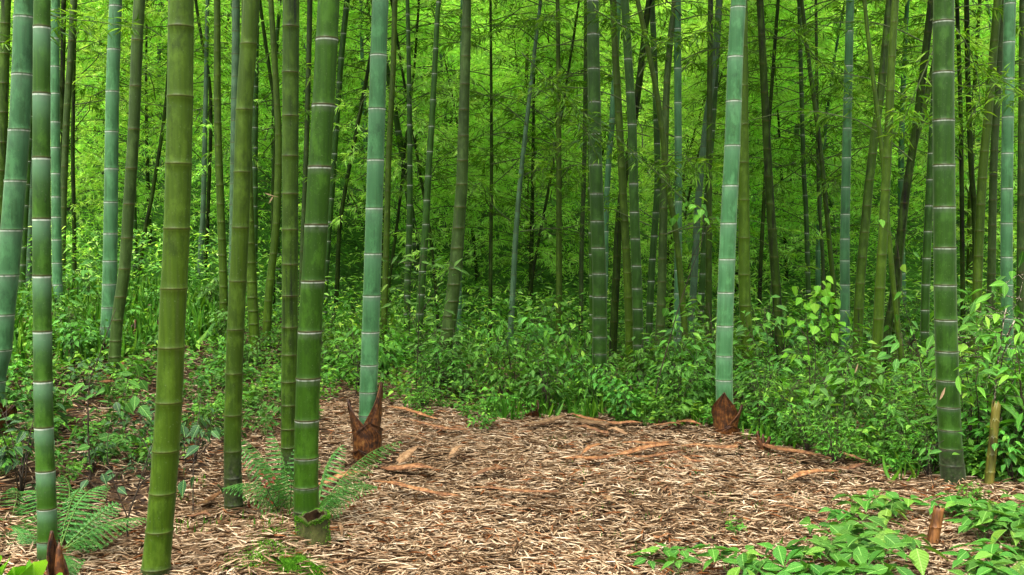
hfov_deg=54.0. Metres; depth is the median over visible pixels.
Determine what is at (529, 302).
shrub
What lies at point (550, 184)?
bamboo
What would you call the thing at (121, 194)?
bamboo
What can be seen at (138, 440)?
herb
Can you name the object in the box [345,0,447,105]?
bamboo
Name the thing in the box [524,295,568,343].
sapling
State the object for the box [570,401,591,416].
seedling
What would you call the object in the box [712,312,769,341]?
shrub
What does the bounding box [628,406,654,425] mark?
seedling
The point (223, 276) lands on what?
bamboo
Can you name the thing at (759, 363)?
shrub
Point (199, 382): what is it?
herb
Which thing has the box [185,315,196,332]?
shrub
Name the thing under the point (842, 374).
shrub
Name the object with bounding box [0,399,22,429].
herb
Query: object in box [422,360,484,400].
shrub
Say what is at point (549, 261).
bamboo
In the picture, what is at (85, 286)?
sapling
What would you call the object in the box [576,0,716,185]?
bamboo
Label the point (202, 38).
bamboo
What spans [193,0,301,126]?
bamboo
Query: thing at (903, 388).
shrub
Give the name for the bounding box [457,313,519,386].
sapling
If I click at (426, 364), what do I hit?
shrub
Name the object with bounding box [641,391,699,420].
seedling
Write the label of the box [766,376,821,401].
shrub
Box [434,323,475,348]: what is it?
shrub
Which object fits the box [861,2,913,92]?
bamboo
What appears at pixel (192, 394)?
herb
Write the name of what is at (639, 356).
shrub
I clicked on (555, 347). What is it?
shrub
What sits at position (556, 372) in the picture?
shrub
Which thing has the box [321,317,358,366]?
shrub
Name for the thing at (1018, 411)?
shrub
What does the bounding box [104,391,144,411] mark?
seedling
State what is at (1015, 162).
bamboo
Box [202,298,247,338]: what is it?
shrub
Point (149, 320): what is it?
grass
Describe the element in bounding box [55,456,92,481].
seedling
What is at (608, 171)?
bamboo
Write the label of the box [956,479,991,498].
seedling
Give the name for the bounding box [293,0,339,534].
bamboo
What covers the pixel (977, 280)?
bamboo
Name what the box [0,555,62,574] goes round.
herb
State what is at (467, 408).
seedling
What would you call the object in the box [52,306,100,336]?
herb
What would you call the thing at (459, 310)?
bamboo
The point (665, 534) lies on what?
fallen sheath
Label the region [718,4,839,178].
bamboo
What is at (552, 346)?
shrub
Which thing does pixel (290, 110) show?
bamboo
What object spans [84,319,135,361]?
shrub
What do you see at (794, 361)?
shrub
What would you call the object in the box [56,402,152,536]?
sapling
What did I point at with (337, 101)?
bamboo
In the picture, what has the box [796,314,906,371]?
shrub
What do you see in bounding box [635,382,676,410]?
seedling
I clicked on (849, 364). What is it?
sapling
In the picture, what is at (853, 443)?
seedling
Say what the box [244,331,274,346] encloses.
herb
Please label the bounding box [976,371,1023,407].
shrub
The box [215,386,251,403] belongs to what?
herb
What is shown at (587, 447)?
fallen sheath
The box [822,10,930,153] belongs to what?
bamboo
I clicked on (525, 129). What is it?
bamboo
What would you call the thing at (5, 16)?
bamboo
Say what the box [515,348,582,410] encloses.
shrub
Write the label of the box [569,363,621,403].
shrub
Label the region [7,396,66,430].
herb
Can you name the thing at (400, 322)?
shrub
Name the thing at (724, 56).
bamboo
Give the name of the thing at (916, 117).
bamboo branch
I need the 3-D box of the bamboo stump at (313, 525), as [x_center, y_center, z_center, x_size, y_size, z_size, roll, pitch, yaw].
[-0.918,1.113,4.619,0.176,0.168,0.171,0,3,0]
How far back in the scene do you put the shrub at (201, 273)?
12.48 m
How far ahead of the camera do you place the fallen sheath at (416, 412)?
7.95 m
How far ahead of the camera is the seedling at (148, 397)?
6.95 m
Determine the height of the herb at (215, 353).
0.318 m
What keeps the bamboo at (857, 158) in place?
on the ground at (354, 272)
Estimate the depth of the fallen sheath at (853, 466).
6.25 m
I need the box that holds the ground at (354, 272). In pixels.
[0,0,1019,574]
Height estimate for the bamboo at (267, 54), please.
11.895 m
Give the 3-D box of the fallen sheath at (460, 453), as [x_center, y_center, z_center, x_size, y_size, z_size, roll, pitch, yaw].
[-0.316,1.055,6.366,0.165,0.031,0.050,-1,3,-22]
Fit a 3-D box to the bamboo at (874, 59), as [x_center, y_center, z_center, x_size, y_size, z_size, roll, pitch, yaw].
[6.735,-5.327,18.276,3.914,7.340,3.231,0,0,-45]
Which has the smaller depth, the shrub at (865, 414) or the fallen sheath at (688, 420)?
the shrub at (865, 414)
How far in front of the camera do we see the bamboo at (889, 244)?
8.55 m
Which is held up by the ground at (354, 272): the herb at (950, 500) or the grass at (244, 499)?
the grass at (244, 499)
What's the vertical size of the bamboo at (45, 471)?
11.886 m
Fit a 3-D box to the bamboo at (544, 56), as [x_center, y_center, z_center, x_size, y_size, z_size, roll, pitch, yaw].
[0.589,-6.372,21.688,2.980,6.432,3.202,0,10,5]
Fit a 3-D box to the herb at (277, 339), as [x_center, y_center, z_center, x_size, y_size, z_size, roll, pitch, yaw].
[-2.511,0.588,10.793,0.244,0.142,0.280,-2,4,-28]
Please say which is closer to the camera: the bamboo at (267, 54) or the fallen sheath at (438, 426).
the fallen sheath at (438, 426)
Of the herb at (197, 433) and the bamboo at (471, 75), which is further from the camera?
the bamboo at (471, 75)
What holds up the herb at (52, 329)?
on the ground at (354, 272)
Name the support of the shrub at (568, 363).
on the ground at (354, 272)
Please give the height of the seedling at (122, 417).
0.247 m
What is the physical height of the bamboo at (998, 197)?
6.284 m
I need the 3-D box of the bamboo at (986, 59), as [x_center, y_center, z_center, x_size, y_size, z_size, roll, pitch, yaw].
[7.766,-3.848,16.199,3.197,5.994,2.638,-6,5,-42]
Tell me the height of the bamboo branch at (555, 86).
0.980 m
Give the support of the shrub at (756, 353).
on the ground at (354, 272)
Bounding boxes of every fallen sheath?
[55,409,77,416]
[91,380,114,382]
[187,510,210,516]
[190,491,221,504]
[318,470,368,484]
[332,469,349,479]
[333,522,343,536]
[372,480,458,495]
[381,463,435,470]
[388,406,437,418]
[393,434,431,441]
[396,445,418,463]
[409,420,468,429]
[448,445,465,457]
[449,452,473,455]
[469,465,516,477]
[470,486,558,492]
[524,414,565,423]
[563,454,614,459]
[569,413,606,420]
[574,424,610,433]
[575,417,613,425]
[581,443,609,453]
[601,493,612,500]
[606,420,641,423]
[607,426,628,434]
[614,443,679,455]
[622,440,672,443]
[625,450,682,457]
[653,422,680,425]
[653,533,671,537]
[676,419,700,424]
[680,454,704,461]
[681,443,737,448]
[692,496,722,504]
[762,443,832,458]
[768,504,826,512]
[788,469,838,479]
[830,451,868,460]
[835,463,865,469]
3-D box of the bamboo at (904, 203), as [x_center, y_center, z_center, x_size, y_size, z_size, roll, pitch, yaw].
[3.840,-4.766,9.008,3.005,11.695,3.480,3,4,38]
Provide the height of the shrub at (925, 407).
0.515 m
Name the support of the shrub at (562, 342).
on the ground at (354, 272)
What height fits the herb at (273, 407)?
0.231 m
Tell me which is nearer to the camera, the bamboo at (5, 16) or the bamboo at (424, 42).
the bamboo at (5, 16)
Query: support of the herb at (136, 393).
on the ground at (354, 272)
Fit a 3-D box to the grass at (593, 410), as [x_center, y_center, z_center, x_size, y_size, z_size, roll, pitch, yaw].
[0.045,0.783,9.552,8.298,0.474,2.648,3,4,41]
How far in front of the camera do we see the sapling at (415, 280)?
8.80 m
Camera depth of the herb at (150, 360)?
7.74 m
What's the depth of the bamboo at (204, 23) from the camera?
20.52 m
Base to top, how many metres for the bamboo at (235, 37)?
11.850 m
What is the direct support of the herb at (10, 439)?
on the ground at (354, 272)
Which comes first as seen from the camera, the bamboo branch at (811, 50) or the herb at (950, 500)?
the herb at (950, 500)
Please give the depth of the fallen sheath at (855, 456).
6.47 m
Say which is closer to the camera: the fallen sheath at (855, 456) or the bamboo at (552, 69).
the fallen sheath at (855, 456)
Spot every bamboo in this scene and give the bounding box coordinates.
[0,0,10,225]
[0,0,32,436]
[8,0,164,267]
[8,0,270,281]
[9,0,102,210]
[9,0,163,211]
[9,0,164,159]
[9,2,269,276]
[18,88,32,289]
[25,156,31,290]
[32,0,58,570]
[50,0,63,306]
[60,0,208,174]
[60,0,230,277]
[61,0,77,284]
[65,0,231,194]
[66,0,156,133]
[66,0,213,98]
[67,0,198,130]
[68,0,266,244]
[77,0,121,355]
[79,0,231,117]
[84,0,366,276]
[108,0,144,376]
[120,0,361,199]
[123,0,264,84]
[140,0,194,574]
[142,0,349,170]
[142,1,309,151]
[147,0,455,314]
[156,0,385,299]
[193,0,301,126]
[193,0,403,212]
[197,0,209,286]
[213,0,227,325]
[223,0,259,519]
[224,4,398,150]
[227,1,370,123]
[228,0,239,293]
[241,0,261,364]
[252,20,258,292]
[258,0,456,265]
[258,0,575,341]
[259,3,540,331]
[260,0,448,204]
[261,0,281,349]
[279,1,488,265]
[280,0,299,475]
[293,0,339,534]
[298,0,312,323]
[299,0,428,103]
[299,0,533,322]
[299,0,603,333]
[322,0,349,321]
[341,0,452,147]
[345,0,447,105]
[347,0,388,466]
[367,0,587,291]
[370,0,474,98]
[380,0,397,353]
[385,0,542,154]
[386,0,530,237]
[386,0,683,355]
[392,1,518,183]
[394,0,667,359]
[397,0,673,321]
[403,0,412,363]
[404,0,628,250]
[412,0,440,368]
[413,0,691,346]
[420,0,541,137]
[421,1,603,223]
[434,0,470,382]
[435,0,692,326]
[438,0,607,152]
[443,3,522,79]
[455,7,543,73]
[456,0,461,344]
[465,0,651,281]
[470,0,830,382]
[471,0,625,192]
[493,7,603,125]
[507,0,820,356]
[510,0,691,237]
[520,0,607,98]
[521,0,645,80]
[553,0,645,111]
[564,0,688,144]
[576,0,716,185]
[578,1,586,346]
[579,0,783,200]
[587,0,607,401]
[587,0,797,328]
[587,50,592,354]
[602,2,694,84]
[603,0,723,161]
[603,0,793,270]
[604,0,620,296]
[606,5,702,72]
[608,0,651,373]
[609,0,878,308]
[610,0,632,376]
[621,0,643,386]
[627,0,839,188]
[637,1,727,122]
[645,0,660,358]
[650,0,932,341]
[658,0,925,348]
[674,0,681,362]
[682,0,810,136]
[682,0,908,217]
[682,0,1016,352]
[683,0,932,337]
[688,0,721,363]
[689,0,876,281]
[695,0,958,257]
[696,0,722,345]
[702,0,1023,378]
[705,0,712,372]
[705,0,932,332]
[711,0,745,439]
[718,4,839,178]
[722,0,908,152]
[738,0,754,391]
[756,0,784,389]
[762,5,839,139]
[773,0,874,112]
[777,1,966,210]
[785,0,1018,331]
[788,0,1018,350]
[789,1,963,172]
[822,0,1018,257]
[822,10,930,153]
[826,0,1018,295]
[839,0,853,362]
[850,0,1016,236]
[851,0,891,372]
[853,15,984,134]
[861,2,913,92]
[862,0,904,384]
[867,0,1016,148]
[868,0,898,413]
[889,57,932,376]
[895,0,1018,254]
[902,0,1018,214]
[920,61,932,383]
[931,5,1018,272]
[932,0,966,490]
[955,5,1018,157]
[969,0,1001,363]
[976,2,1018,215]
[985,0,1003,351]
[1000,0,1016,369]
[1016,0,1023,371]
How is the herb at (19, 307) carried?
on the ground at (354, 272)
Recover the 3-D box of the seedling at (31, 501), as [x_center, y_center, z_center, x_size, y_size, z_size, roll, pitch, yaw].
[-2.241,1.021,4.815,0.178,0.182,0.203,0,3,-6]
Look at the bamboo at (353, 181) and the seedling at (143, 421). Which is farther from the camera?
the bamboo at (353, 181)
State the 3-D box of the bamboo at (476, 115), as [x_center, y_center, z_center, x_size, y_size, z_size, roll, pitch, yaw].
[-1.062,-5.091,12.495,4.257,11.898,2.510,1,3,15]
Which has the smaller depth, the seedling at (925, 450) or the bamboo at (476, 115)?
the seedling at (925, 450)
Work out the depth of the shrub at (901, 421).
6.42 m
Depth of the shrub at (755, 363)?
8.93 m
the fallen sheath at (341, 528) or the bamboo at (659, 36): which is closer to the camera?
the fallen sheath at (341, 528)
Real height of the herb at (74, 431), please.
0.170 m
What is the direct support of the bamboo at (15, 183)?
on the ground at (354, 272)
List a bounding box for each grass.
[8,271,248,370]
[175,474,293,533]
[321,327,938,481]
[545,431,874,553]
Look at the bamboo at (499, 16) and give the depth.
17.35 m
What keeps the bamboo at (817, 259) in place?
on the ground at (354, 272)
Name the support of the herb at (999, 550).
on the leaf litter
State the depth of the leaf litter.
5.44 m
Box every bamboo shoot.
[47,531,68,574]
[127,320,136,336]
[522,400,538,418]
[756,431,770,452]
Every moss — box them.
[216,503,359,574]
[269,547,333,574]
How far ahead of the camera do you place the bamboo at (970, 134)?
10.93 m
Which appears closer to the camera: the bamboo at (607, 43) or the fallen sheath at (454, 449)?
the fallen sheath at (454, 449)
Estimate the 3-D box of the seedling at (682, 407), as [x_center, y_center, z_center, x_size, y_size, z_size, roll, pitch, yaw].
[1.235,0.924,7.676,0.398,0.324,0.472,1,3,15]
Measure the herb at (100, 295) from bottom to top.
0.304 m
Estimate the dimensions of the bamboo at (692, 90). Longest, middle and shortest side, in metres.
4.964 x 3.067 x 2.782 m
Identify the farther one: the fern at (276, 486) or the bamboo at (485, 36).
the bamboo at (485, 36)
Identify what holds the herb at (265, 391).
on the ground at (354, 272)
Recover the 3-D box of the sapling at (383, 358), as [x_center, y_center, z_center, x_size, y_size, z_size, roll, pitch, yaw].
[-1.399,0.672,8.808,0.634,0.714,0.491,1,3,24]
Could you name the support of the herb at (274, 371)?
on the ground at (354, 272)
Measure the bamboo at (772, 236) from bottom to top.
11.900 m
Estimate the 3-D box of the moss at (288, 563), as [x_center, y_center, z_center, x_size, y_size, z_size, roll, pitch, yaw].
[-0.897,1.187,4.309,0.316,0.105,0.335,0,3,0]
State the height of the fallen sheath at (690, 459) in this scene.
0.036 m
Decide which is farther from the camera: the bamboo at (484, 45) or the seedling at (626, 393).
the bamboo at (484, 45)
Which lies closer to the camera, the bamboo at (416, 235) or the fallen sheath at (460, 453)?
the fallen sheath at (460, 453)
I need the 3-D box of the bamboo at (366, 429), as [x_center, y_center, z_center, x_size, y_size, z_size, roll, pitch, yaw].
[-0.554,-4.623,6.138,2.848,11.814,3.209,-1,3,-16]
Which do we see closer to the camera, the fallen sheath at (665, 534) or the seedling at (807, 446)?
the fallen sheath at (665, 534)
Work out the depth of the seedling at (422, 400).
8.46 m
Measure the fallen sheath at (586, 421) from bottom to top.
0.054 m
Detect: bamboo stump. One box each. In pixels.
[294,508,331,546]
[901,444,915,468]
[926,505,944,543]
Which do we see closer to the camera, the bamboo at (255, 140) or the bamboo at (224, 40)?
the bamboo at (255, 140)
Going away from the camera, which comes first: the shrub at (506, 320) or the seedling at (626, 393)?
the seedling at (626, 393)
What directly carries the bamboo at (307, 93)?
on the ground at (354, 272)
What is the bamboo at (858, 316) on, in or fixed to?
on the ground at (354, 272)
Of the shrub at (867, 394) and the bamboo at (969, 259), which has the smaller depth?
the shrub at (867, 394)
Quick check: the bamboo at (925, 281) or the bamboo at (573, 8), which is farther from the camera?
the bamboo at (573, 8)
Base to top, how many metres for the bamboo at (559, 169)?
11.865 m
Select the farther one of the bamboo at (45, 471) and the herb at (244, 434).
the herb at (244, 434)
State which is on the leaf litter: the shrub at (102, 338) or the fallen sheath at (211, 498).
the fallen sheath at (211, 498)
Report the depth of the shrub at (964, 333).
10.87 m
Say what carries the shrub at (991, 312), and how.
on the ground at (354, 272)
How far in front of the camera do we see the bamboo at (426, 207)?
10.92 m
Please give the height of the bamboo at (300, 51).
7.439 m
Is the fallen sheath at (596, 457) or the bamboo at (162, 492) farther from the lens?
the fallen sheath at (596, 457)
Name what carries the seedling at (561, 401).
on the ground at (354, 272)
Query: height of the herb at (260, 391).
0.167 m
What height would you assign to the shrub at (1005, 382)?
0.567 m
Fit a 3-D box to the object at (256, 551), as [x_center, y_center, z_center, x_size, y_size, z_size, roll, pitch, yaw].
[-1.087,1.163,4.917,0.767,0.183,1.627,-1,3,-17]
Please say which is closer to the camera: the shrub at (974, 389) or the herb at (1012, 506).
the herb at (1012, 506)
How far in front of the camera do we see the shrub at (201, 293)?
10.91 m
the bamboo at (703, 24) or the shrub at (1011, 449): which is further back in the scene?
the bamboo at (703, 24)
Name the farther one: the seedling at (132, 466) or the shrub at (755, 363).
the shrub at (755, 363)
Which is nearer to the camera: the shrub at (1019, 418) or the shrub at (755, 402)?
the shrub at (1019, 418)
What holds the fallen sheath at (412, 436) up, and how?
on the leaf litter
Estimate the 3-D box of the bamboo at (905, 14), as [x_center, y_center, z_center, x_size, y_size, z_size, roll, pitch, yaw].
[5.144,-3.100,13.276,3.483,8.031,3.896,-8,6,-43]
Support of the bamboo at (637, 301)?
on the ground at (354, 272)
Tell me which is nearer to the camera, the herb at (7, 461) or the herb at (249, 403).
the herb at (7, 461)
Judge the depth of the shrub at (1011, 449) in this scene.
5.96 m
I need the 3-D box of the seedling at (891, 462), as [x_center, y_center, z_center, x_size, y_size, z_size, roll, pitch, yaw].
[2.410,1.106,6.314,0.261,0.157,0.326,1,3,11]
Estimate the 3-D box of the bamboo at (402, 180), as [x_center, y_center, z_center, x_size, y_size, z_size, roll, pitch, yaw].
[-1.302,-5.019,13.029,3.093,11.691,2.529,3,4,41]
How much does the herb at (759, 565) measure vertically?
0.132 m
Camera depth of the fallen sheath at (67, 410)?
6.06 m
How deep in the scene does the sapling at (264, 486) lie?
5.25 m
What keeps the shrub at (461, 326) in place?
on the ground at (354, 272)
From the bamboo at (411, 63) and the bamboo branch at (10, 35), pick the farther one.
the bamboo at (411, 63)
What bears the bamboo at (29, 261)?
on the ground at (354, 272)
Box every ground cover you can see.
[5,263,342,410]
[342,328,1023,482]
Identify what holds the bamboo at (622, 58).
on the ground at (354, 272)
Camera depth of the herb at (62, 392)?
5.96 m
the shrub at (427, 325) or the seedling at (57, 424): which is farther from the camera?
the shrub at (427, 325)
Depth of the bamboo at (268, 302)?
10.43 m
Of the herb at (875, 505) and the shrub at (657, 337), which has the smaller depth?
the herb at (875, 505)
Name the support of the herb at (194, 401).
on the ground at (354, 272)
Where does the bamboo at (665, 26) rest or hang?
on the ground at (354, 272)
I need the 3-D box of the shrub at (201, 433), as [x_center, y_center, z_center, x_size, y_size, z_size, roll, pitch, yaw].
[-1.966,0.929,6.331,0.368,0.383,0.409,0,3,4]
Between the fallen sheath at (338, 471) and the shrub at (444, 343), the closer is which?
the fallen sheath at (338, 471)
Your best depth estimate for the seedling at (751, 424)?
7.23 m
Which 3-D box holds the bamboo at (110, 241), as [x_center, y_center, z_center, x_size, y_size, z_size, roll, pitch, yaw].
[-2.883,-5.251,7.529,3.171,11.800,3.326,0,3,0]
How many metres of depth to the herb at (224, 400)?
7.65 m
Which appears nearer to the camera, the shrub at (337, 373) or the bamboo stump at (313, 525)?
the bamboo stump at (313, 525)
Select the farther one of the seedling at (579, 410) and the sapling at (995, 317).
the seedling at (579, 410)
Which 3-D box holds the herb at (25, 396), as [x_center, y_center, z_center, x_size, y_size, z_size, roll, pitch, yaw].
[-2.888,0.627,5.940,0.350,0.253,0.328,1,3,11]
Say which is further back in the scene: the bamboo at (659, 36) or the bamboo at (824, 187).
the bamboo at (659, 36)
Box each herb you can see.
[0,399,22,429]
[0,426,33,455]
[0,430,34,476]
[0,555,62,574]
[5,375,33,409]
[6,352,31,380]
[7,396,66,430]
[13,385,91,414]
[16,289,80,319]
[16,317,61,338]
[22,336,61,355]
[30,436,84,464]
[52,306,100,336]
[68,417,103,441]
[73,428,137,469]
[82,287,129,302]
[83,375,133,402]
[87,297,97,318]
[103,353,153,381]
[109,373,149,400]
[117,417,187,449]
[121,354,156,371]
[124,436,152,465]
[181,420,212,442]
[182,398,224,429]
[183,368,220,391]
[183,381,215,402]
[186,396,224,417]
[189,363,243,386]
[195,398,224,420]
[203,344,251,371]
[204,360,254,383]
[206,393,252,407]
[208,413,255,437]
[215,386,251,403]
[223,335,276,365]
[242,393,280,423]
[242,394,259,408]
[242,407,280,435]
[243,366,256,380]
[243,381,266,395]
[243,388,280,411]
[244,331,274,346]
[256,363,280,387]
[264,377,280,394]
[265,350,280,373]
[271,322,281,333]
[272,336,281,347]
[626,542,701,574]
[689,544,775,574]
[723,551,791,574]
[743,537,829,574]
[777,563,893,574]
[785,543,879,574]
[786,530,852,560]
[799,516,875,561]
[818,490,885,537]
[823,539,914,574]
[831,514,930,548]
[831,525,947,574]
[833,492,906,528]
[863,487,927,520]
[912,491,975,521]
[929,497,1020,519]
[941,536,1019,573]
[943,506,1013,539]
[948,568,974,574]
[952,495,1023,533]
[958,554,1023,574]
[960,505,1023,546]
[965,540,1019,572]
[972,500,1023,539]
[976,561,1020,574]
[995,505,1022,520]
[999,555,1023,574]
[1000,489,1023,500]
[1009,538,1023,555]
[1011,531,1023,556]
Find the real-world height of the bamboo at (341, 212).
11.911 m
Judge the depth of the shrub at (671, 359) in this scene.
9.23 m
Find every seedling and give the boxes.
[20,484,67,512]
[22,410,69,432]
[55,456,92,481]
[57,486,85,504]
[62,358,110,405]
[70,434,115,472]
[75,423,144,454]
[81,394,133,432]
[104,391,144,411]
[106,398,154,450]
[119,454,150,482]
[128,443,188,467]
[137,408,153,431]
[139,392,155,409]
[401,389,432,410]
[413,389,431,405]
[414,406,433,418]
[435,394,451,407]
[450,394,488,417]
[462,406,501,429]
[472,395,505,413]
[479,387,518,413]
[507,404,526,417]
[513,394,546,411]
[523,383,553,401]
[560,392,585,410]
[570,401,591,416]
[604,383,651,410]
[607,405,634,420]
[610,400,648,419]
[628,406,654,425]
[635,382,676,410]
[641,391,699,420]
[649,386,698,428]
[692,398,713,423]
[700,408,752,425]
[725,515,747,532]
[738,413,768,430]
[747,416,777,434]
[764,426,798,445]
[771,426,792,440]
[774,398,845,450]
[780,429,815,446]
[799,408,875,462]
[813,438,842,456]
[832,435,872,453]
[837,438,889,464]
[872,417,936,463]
[873,446,914,471]
[885,420,969,476]
[898,428,939,473]
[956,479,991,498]
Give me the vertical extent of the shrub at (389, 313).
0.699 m
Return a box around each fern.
[0,487,36,552]
[10,475,146,574]
[222,430,320,514]
[319,441,402,519]
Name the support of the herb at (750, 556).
on the leaf litter
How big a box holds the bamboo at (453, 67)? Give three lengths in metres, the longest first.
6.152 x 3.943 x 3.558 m
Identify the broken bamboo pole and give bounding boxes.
[984,399,1000,484]
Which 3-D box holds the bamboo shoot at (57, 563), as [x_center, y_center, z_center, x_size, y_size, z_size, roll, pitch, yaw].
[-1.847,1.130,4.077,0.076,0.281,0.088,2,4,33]
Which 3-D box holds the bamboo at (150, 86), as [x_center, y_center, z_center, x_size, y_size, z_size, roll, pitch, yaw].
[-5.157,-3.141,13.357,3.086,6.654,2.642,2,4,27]
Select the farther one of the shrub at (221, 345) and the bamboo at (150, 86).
the bamboo at (150, 86)
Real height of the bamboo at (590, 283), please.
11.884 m
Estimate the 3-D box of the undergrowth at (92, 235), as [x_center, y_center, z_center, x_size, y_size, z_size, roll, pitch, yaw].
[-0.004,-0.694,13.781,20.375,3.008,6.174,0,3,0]
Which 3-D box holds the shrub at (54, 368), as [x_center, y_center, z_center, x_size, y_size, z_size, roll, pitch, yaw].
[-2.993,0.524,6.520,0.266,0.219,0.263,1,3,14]
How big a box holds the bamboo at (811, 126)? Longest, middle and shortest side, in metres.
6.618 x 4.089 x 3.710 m
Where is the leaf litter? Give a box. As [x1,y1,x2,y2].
[0,304,1023,574]
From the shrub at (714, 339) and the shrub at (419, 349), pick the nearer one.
the shrub at (714, 339)
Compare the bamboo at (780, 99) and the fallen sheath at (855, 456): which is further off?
the bamboo at (780, 99)
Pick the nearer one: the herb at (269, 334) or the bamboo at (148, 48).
the herb at (269, 334)
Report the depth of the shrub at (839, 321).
11.97 m
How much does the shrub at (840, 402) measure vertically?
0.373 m
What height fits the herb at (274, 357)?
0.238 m
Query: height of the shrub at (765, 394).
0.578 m
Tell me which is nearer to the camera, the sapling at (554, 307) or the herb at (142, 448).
the herb at (142, 448)
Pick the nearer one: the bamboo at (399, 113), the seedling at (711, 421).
the seedling at (711, 421)
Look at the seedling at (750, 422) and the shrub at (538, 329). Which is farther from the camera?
the shrub at (538, 329)
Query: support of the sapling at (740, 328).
on the ground at (354, 272)
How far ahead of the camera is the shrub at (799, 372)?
8.32 m
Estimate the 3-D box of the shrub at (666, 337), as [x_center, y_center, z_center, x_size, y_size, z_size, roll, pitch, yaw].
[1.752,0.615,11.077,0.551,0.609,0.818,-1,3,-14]
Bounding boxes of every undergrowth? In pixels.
[21,149,1016,364]
[27,0,1016,359]
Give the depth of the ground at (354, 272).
14.71 m
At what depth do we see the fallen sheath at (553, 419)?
7.76 m
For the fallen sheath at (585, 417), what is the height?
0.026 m
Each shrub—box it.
[0,374,82,496]
[22,355,71,378]
[28,315,98,364]
[52,304,90,328]
[58,307,84,321]
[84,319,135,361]
[125,298,146,319]
[146,288,159,304]
[147,332,157,348]
[180,401,223,463]
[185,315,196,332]
[190,267,215,281]
[192,276,218,302]
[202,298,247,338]
[212,337,225,352]
[298,303,350,342]
[320,323,338,378]
[320,358,356,388]
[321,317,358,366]
[321,335,359,371]
[322,303,347,342]
[322,310,361,355]
[324,324,395,387]
[325,326,386,372]
[336,365,356,386]
[339,285,396,321]
[341,307,415,354]
[343,318,421,377]
[344,294,403,328]
[387,306,442,352]
[395,340,473,397]
[401,332,438,364]
[406,374,442,407]
[408,338,477,391]
[410,323,481,380]
[410,358,446,388]
[416,324,468,371]
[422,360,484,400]
[423,301,503,368]
[427,333,505,394]
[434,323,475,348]
[467,348,540,399]
[474,315,554,380]
[499,289,572,340]
[500,315,558,366]
[503,337,585,382]
[505,307,574,341]
[513,345,576,383]
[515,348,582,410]
[520,311,581,352]
[532,337,587,374]
[539,352,572,392]
[549,345,614,384]
[553,344,617,394]
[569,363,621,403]
[572,323,608,349]
[585,359,625,396]
[592,365,655,420]
[607,324,624,355]
[607,335,675,392]
[620,332,686,388]
[630,321,715,379]
[639,357,715,404]
[643,328,734,386]
[644,347,692,384]
[644,364,710,418]
[653,314,697,354]
[669,333,694,369]
[676,299,782,381]
[682,359,744,396]
[685,337,755,374]
[689,327,756,372]
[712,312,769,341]
[713,331,775,380]
[733,352,768,391]
[733,358,818,428]
[733,369,770,407]
[734,278,821,368]
[734,304,828,358]
[734,335,813,392]
[734,341,797,406]
[745,386,818,436]
[756,369,812,414]
[766,344,829,387]
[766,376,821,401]
[774,323,870,375]
[781,363,840,401]
[782,294,866,358]
[782,348,904,439]
[783,344,886,401]
[790,345,889,408]
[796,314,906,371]
[798,298,853,345]
[800,372,865,414]
[804,384,873,429]
[816,390,864,418]
[829,352,910,406]
[830,308,891,373]
[850,378,927,450]
[854,387,912,439]
[857,338,934,387]
[866,316,934,362]
[867,362,928,407]
[878,399,988,461]
[883,350,1006,432]
[884,291,933,343]
[889,354,935,410]
[893,386,966,436]
[909,324,1023,466]
[919,328,1021,390]
[920,360,1002,410]
[930,280,1000,322]
[932,331,1022,411]
[957,276,1019,346]
[957,303,1023,363]
[958,320,995,350]
[959,359,1023,430]
[961,382,1023,459]
[961,403,1023,483]
[963,326,1023,440]
[966,314,1023,391]
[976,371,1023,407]
[979,383,1023,434]
[983,274,1015,307]
[987,366,1023,407]
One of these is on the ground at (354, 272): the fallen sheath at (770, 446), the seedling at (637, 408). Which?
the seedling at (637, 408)
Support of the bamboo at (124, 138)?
on the ground at (354, 272)
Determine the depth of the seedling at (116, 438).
5.86 m
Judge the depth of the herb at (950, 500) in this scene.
5.24 m
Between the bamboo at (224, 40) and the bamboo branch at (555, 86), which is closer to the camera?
the bamboo branch at (555, 86)
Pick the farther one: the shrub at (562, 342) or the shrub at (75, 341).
the shrub at (562, 342)
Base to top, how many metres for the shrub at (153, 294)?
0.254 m
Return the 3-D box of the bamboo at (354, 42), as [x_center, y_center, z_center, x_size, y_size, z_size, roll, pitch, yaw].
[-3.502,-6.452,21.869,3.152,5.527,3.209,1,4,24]
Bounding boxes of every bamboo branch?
[0,25,71,56]
[51,2,141,41]
[505,45,611,164]
[526,82,700,210]
[558,101,693,198]
[580,3,726,61]
[781,15,875,122]
[877,50,956,150]
[877,97,975,138]
[954,22,1005,143]
[954,50,1023,108]
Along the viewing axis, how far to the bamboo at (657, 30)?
19.36 m
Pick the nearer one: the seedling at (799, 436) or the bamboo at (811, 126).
the seedling at (799, 436)
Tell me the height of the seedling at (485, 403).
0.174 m
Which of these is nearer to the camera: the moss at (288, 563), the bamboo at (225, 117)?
the moss at (288, 563)
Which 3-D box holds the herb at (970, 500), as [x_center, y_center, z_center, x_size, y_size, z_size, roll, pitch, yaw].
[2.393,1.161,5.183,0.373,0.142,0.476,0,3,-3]
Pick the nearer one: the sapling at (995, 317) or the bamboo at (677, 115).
the sapling at (995, 317)
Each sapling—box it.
[54,248,102,312]
[54,308,151,487]
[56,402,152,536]
[148,401,223,511]
[243,473,291,512]
[321,322,395,397]
[381,233,468,391]
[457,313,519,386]
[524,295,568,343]
[543,311,610,395]
[658,296,742,388]
[733,295,806,390]
[774,276,856,420]
[810,337,904,417]
[860,314,930,420]
[919,432,964,492]
[922,251,1023,451]
[922,299,1012,401]

